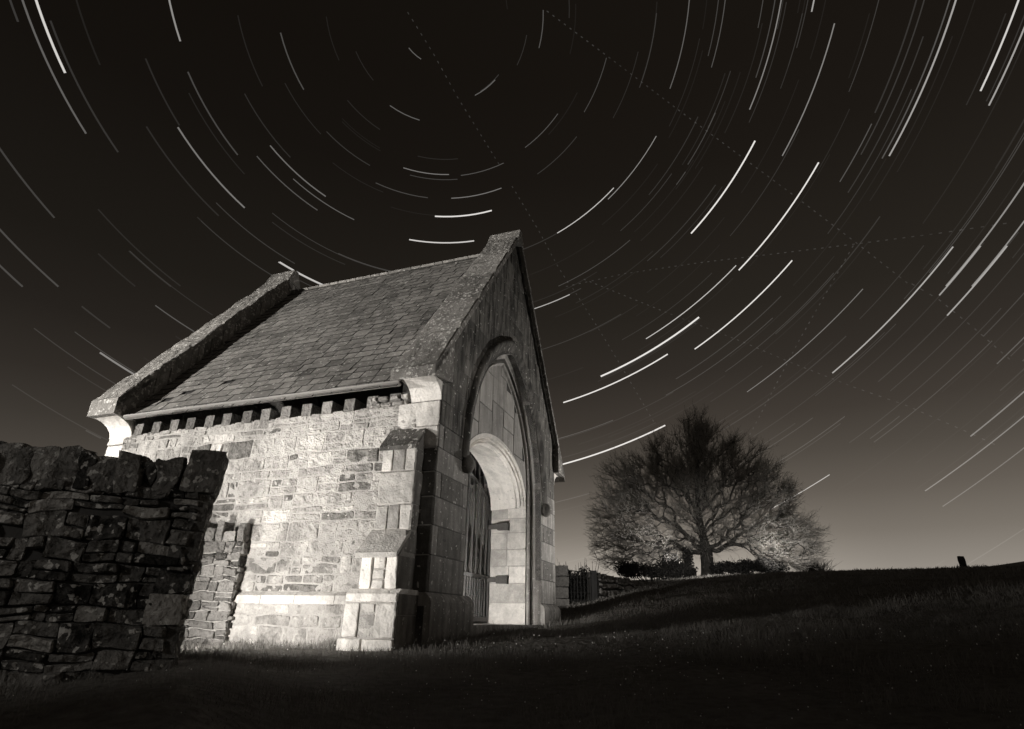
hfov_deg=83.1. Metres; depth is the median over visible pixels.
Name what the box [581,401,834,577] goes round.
bare tree
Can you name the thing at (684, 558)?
dark shrub
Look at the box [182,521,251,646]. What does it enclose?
garden wall
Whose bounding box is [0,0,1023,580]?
sky
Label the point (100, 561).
boundary wall
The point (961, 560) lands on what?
standing stone
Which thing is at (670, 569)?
dark shrub
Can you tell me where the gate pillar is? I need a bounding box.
[555,565,569,605]
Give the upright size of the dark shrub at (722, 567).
1.139 m
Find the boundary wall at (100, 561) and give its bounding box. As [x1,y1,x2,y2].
[0,441,228,688]
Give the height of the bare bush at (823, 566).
0.961 m
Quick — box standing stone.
[957,556,966,566]
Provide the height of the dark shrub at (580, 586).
1.669 m
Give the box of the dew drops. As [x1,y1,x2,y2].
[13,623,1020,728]
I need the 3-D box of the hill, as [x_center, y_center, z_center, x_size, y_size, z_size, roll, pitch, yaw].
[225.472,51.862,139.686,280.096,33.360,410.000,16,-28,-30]
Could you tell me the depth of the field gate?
20.32 m
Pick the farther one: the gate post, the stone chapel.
the gate post
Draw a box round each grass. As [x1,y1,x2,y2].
[532,563,1023,627]
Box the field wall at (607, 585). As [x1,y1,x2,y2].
[588,572,652,599]
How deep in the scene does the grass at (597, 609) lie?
11.53 m
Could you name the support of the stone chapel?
on the ground at (161, 714)
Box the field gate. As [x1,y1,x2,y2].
[567,570,591,601]
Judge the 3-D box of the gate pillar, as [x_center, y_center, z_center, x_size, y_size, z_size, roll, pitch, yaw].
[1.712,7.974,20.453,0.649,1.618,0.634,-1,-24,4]
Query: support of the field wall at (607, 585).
on the ground at (161, 714)
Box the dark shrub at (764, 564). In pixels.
[730,554,789,573]
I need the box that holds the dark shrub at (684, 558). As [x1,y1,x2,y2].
[661,546,693,577]
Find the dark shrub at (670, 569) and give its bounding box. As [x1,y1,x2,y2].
[613,558,697,581]
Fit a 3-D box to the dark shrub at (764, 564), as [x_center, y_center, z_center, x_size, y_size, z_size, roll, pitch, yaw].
[15.134,12.232,35.236,3.365,1.356,2.108,-8,-26,20]
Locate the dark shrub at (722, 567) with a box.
[709,558,754,574]
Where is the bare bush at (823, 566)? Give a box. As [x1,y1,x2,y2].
[792,558,838,570]
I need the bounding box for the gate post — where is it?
[590,570,597,600]
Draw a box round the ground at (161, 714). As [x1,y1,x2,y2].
[0,566,1023,728]
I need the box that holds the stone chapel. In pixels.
[87,230,564,650]

